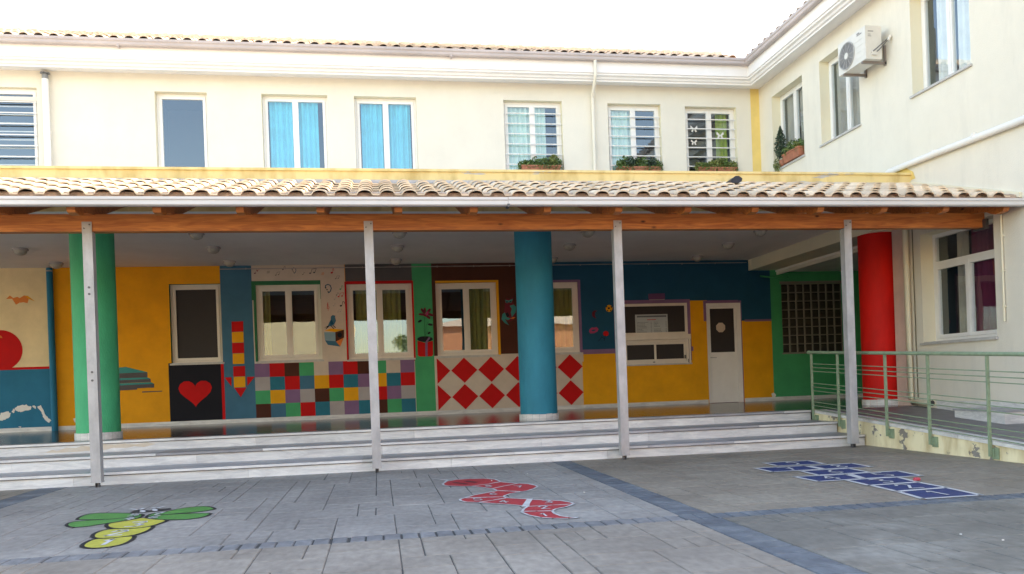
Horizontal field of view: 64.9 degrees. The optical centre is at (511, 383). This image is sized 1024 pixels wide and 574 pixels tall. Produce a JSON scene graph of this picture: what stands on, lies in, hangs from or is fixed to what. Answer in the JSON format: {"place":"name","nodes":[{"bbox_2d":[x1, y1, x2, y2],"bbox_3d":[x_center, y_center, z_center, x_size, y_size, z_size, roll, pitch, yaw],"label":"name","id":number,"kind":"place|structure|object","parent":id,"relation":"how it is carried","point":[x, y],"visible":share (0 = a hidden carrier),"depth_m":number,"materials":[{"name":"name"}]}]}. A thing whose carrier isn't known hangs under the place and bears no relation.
{"place":"outdoors","nodes":[
{"label":"outdoors","id":0,"kind":"place"},
{"bbox_2d":[0,0,805,57],"label":"sky","id":1,"kind":"structure","parent":0,"point":[730,27],"materials":[{"name":"white"}]},
{"bbox_2d":[0,445,1023,573],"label":"courtyard paving","id":2,"kind":"structure","parent":0,"point":[921,539],"depth_m":6.25,"materials":[{"name":"grey concrete"}]},
{"bbox_2d":[65,506,216,548],"bbox_3d":[-3.226,1.181,6.758,1.227,0.003,2.108,-2,0,-9],"label":"painted dragonfly","id":3,"kind":"object","parent":2,"relation":"on","point":[124,528],"visible":1,"depth_m":6.92,"materials":[{"name":"green paint"}]},
{"bbox_2d":[0,410,864,490],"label":"marble steps","id":4,"kind":"structure","parent":2,"relation":"on","point":[67,464],"depth_m":11.24,"materials":[{"name":"stone"}]},
{"bbox_2d":[440,478,579,518],"bbox_3d":[-0.090,1.067,7.823,0.940,0.005,3.294,-2,0,-14],"label":"painted worm","id":5,"kind":"object","parent":2,"relation":"on","point":[539,508],"visible":1,"depth_m":7.52,"materials":[{"name":"red paint"}]},
{"bbox_2d":[0,177,1023,486],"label":"tiled canopy","id":6,"kind":"object","parent":2,"relation":"on","point":[92,203],"visible":1,"depth_m":10.29,"materials":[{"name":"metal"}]},
{"bbox_2d":[726,176,741,184],"bbox_3d":[3.315,-3.010,12.039,0.189,0.152,0.180,-2,0,-9],"label":"floodlight","id":7,"kind":"object","parent":6,"relation":"on","point":[735,180],"visible":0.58,"depth_m":11.95,"materials":[{"name":"plastic"}]},
{"bbox_2d":[0,461,1023,573],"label":"paving band","id":8,"kind":"object","parent":2,"relation":"attached to","point":[806,559],"visible":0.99,"depth_m":5.89,"materials":[{"name":"concrete"}]},
{"bbox_2d":[755,460,982,498],"bbox_3d":[3.530,0.937,8.226,1.222,0.005,3.165,-2,0,-9],"label":"painted hopscotch","id":9,"kind":"object","parent":2,"relation":"on","point":[895,481],"visible":1,"depth_m":8.07,"materials":[{"name":"blue paint"}]},
{"bbox_2d":[814,406,1023,462],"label":"access ramp","id":10,"kind":"structure","parent":2,"relation":"on","point":[912,438],"depth_m":10.63,"materials":[{"name":"concrete"}]},
{"bbox_2d":[807,351,1023,459],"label":"ramp railing","id":11,"kind":"object","parent":10,"relation":"attached to","point":[993,453],"visible":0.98,"depth_m":10.19,"materials":[{"name":"metal"}]},
{"bbox_2d":[953,407,1023,423],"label":"marble step block","id":12,"kind":"structure","parent":10,"relation":"on","point":[1001,418],"depth_m":10.89,"materials":[{"name":"white stone"}]},
{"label":"ground","id":13,"kind":"structure","parent":0,"visible":0},
{"bbox_2d":[0,27,914,444],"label":"school building","id":14,"kind":"structure","parent":13,"relation":"on","point":[266,333],"depth_m":16.68,"materials":[{"name":"paint"}]},
{"bbox_2d":[0,89,38,165],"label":"window","id":15,"kind":"structure","parent":14,"relation":"in","point":[19,145],"depth_m":16.99,"materials":[{"name":"white plastic"}]},
{"bbox_2d":[12,247,28,255],"bbox_3d":[-8.388,-2.252,13.751,0.250,0.120,0.250,-2,0,-9],"label":"ceiling lamp","id":16,"kind":"object","parent":14,"relation":"attached to","point":[20,251],"visible":1,"depth_m":13.68,"materials":[{"name":"glass"}]},
{"bbox_2d":[49,262,63,268],"bbox_3d":[-8.641,-2.242,15.280,0.250,0.120,0.250,-2,0,-9],"label":"ceiling lamp","id":17,"kind":"object","parent":14,"relation":"attached to","point":[56,265],"visible":1,"depth_m":15.21,"materials":[{"name":"glass"}]},
{"bbox_2d":[156,94,208,166],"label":"window","id":18,"kind":"structure","parent":14,"relation":"in","point":[182,122],"depth_m":17.54,"materials":[{"name":"blue glass"}]},
{"bbox_2d":[188,233,204,239],"bbox_3d":[-5.063,-2.371,12.932,0.250,0.120,0.250,-2,0,-9],"label":"ceiling lamp","id":19,"kind":"object","parent":14,"relation":"attached to","point":[196,236],"visible":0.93,"depth_m":12.86,"materials":[{"name":"glass"}]},
{"bbox_2d":[170,284,223,364],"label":"window","id":20,"kind":"structure","parent":14,"relation":"in","point":[196,325],"depth_m":16.40,"materials":[{"name":"beige plastic"}]},
{"bbox_2d":[206,246,220,253],"bbox_3d":[-5.283,-2.363,14.264,0.250,0.120,0.250,-2,0,-9],"label":"ceiling lamp","id":21,"kind":"object","parent":14,"relation":"attached to","point":[213,249],"visible":1,"depth_m":14.19,"materials":[{"name":"glass"}]},
{"bbox_2d":[223,260,235,266],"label":"ceiling lamp","id":22,"kind":"object","parent":14,"relation":"attached to","point":[229,263],"visible":1,"depth_m":15.72,"materials":[{"name":"glass"}]},
{"bbox_2d":[256,284,323,362],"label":"window","id":23,"kind":"structure","parent":14,"relation":"in","point":[289,329],"depth_m":16.78,"materials":[{"name":"beige plastic"}]},
{"bbox_2d":[262,96,329,167],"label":"window","id":24,"kind":"structure","parent":14,"relation":"in","point":[295,129],"depth_m":16.86,"materials":[{"name":"blue glass"}]},
{"bbox_2d":[346,283,415,361],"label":"window","id":25,"kind":"structure","parent":14,"relation":"in","point":[394,321],"depth_m":17.06,"materials":[{"name":"glass"}]},
{"bbox_2d":[354,98,417,168],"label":"window","id":26,"kind":"structure","parent":14,"relation":"in","point":[385,129],"depth_m":17.16,"materials":[{"name":"blue glass"}]},
{"bbox_2d":[390,258,401,264],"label":"ceiling lamp","id":27,"kind":"object","parent":14,"relation":"attached to","point":[395,261],"visible":1,"depth_m":16.24,"materials":[{"name":"glass"}]},
{"bbox_2d":[391,244,403,251],"bbox_3d":[-2.098,-2.478,14.791,0.250,0.120,0.250,-2,0,-9],"label":"ceiling lamp","id":28,"kind":"object","parent":14,"relation":"attached to","point":[397,248],"visible":1,"depth_m":14.71,"materials":[{"name":"glass"}]},
{"bbox_2d":[392,232,406,238],"bbox_3d":[-1.878,-2.486,13.459,0.250,0.120,0.250,-2,0,-9],"label":"ceiling lamp","id":29,"kind":"object","parent":14,"relation":"attached to","point":[399,235],"visible":0.94,"depth_m":13.39,"materials":[{"name":"glass"}]},
{"bbox_2d":[435,282,499,357],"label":"window","id":30,"kind":"structure","parent":14,"relation":"in","point":[466,313],"depth_m":17.40,"materials":[{"name":"glass"}]},
{"bbox_2d":[503,102,562,169],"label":"window","id":31,"kind":"structure","parent":14,"relation":"in","point":[531,130],"depth_m":17.65,"materials":[{"name":"glass"}]},
{"bbox_2d":[518,154,562,169],"bbox_3d":[0.620,-4.755,17.463,1.011,0.449,0.337,-2,0,-9],"label":"window planter","id":32,"kind":"object","parent":14,"relation":"attached to","point":[552,162],"visible":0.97,"depth_m":17.40,"materials":[{"name":"ceramic"}]},
{"bbox_2d":[553,282,581,354],"bbox_3d":[0.814,-1.419,17.608,1.365,1.583,0.263,-2,0,-9],"label":"window","id":33,"kind":"structure","parent":14,"relation":"in","point":[565,294],"depth_m":17.70,"materials":[{"name":"white glass"}]},
{"bbox_2d":[563,243,575,250],"bbox_3d":[1.097,-2.593,15.319,0.250,0.120,0.250,-2,0,-9],"label":"ceiling lamp","id":34,"kind":"object","parent":14,"relation":"attached to","point":[569,246],"visible":1,"depth_m":15.24,"materials":[{"name":"glass"}]},
{"bbox_2d":[581,231,594,237],"bbox_3d":[1.317,-2.601,13.987,0.250,0.120,0.250,-2,0,-9],"label":"ceiling lamp","id":35,"kind":"object","parent":14,"relation":"attached to","point":[587,234],"visible":0.91,"depth_m":13.91,"materials":[{"name":"glass"}]},
{"bbox_2d":[608,106,660,169],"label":"window","id":36,"kind":"structure","parent":14,"relation":"in","point":[633,131],"depth_m":18.03,"materials":[{"name":"white glass"}]},
{"bbox_2d":[615,155,663,170],"bbox_3d":[2.808,-4.830,17.840,1.137,0.441,0.339,-2,0,-9],"label":"window planter","id":37,"kind":"object","parent":14,"relation":"attached to","point":[637,164],"visible":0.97,"depth_m":17.76,"materials":[{"name":"ceramic"}]},
{"bbox_2d":[635,314,667,332],"bbox_3d":[3.107,-1.330,17.931,0.753,0.432,0.005,-2,0,-9],"label":"menu notice","id":38,"kind":"object","parent":14,"relation":"attached to","point":[646,323],"visible":1,"depth_m":17.93,"materials":[{"name":"white paper"}]},
{"bbox_2d":[648,293,664,299],"bbox_3d":[3.210,-1.935,17.878,0.382,0.147,0.021,-2,0,-9],"label":"purple sign","id":39,"kind":"object","parent":14,"relation":"attached to","point":[658,296],"visible":1,"depth_m":17.87,"materials":[{"name":"paint"}]},
{"bbox_2d":[624,303,691,365],"bbox_3d":[3.197,-1.103,17.912,1.616,1.376,0.150,-2,0,-9],"label":"hatch window","id":40,"kind":"structure","parent":14,"relation":"in","point":[673,346],"depth_m":17.93,"materials":[{"name":"beige plastic"}]},
{"bbox_2d":[692,255,702,261],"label":"ceiling lamp","id":41,"kind":"object","parent":14,"relation":"attached to","point":[697,258],"visible":1,"depth_m":17.29,"materials":[{"name":"glass"}]},
{"bbox_2d":[685,109,735,170],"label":"window","id":42,"kind":"structure","parent":14,"relation":"in","point":[709,132],"depth_m":18.39,"materials":[{"name":"white plastic"}]},
{"bbox_2d":[694,158,738,170],"bbox_3d":[4.582,-4.889,18.114,1.052,0.431,0.319,-2,0,-9],"label":"window planter","id":43,"kind":"object","parent":14,"relation":"attached to","point":[717,165],"visible":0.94,"depth_m":18.06,"materials":[{"name":"ceramic"}]},
{"bbox_2d":[706,303,743,402],"bbox_3d":[4.793,-0.700,18.191,0.826,2.246,0.114,-2,0,-9],"label":"door","id":44,"kind":"structure","parent":14,"relation":"in","point":[724,342],"depth_m":18.20,"materials":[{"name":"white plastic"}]},
{"bbox_2d":[722,242,734,248],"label":"ceiling lamp","id":45,"kind":"object","parent":14,"relation":"attached to","point":[727,245],"visible":1,"depth_m":15.76,"materials":[{"name":"glass"}]},
{"bbox_2d":[753,230,766,236],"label":"ceiling lamp","id":46,"kind":"object","parent":14,"relation":"attached to","point":[759,233],"visible":0.92,"depth_m":14.44,"materials":[{"name":"glass"}]},
{"bbox_2d":[779,280,842,353],"bbox_3d":[6.892,-1.531,18.529,1.560,1.660,0.100,-2,0,-9],"label":"glass block window","id":47,"kind":"structure","parent":14,"relation":"in","point":[811,311],"depth_m":18.53,"materials":[{"name":"glass"}]},
{"bbox_2d":[744,0,1023,410],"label":"school side wing","id":48,"kind":"structure","parent":13,"relation":"on","point":[937,99],"depth_m":13.20,"materials":[{"name":"beige paint"}]},
{"bbox_2d":[773,126,786,171],"bbox_3d":[5.788,-5.039,17.425,0.289,1.069,0.388,-2,0,-9],"label":"potted cypress","id":49,"kind":"object","parent":48,"relation":"on","point":[780,142],"visible":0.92,"depth_m":17.36,"materials":[{"name":"plant"}]},
{"bbox_2d":[773,82,804,171],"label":"window","id":50,"kind":"structure","parent":48,"relation":"in","point":[791,103],"depth_m":17.45,"materials":[{"name":"white plastic"}]},
{"bbox_2d":[781,138,804,163],"bbox_3d":[5.906,-4.918,16.869,0.328,0.451,0.830,-2,0,-9],"label":"window planter","id":51,"kind":"object","parent":48,"relation":"on","point":[794,150],"visible":0.98,"depth_m":16.75,"materials":[{"name":"ceramic"}]},
{"bbox_2d":[819,56,861,147],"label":"window","id":52,"kind":"structure","parent":48,"relation":"in","point":[844,93],"depth_m":15.59,"materials":[{"name":"white glass"}]},
{"bbox_2d":[838,25,891,77],"bbox_3d":[6.118,-5.746,13.988,0.474,0.620,0.898,-2,0,-9],"label":"air conditioner","id":53,"kind":"object","parent":48,"relation":"attached to","point":[859,50],"visible":1,"depth_m":13.78,"materials":[{"name":"white metal"}]},
{"bbox_2d":[909,0,971,98],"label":"window","id":54,"kind":"structure","parent":48,"relation":"in","point":[945,25],"depth_m":12.79,"materials":[{"name":"white glass"}]},
{"bbox_2d":[920,219,998,344],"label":"window","id":55,"kind":"structure","parent":48,"relation":"in","point":[963,259],"depth_m":12.53,"materials":[{"name":"glass"}]}
]}

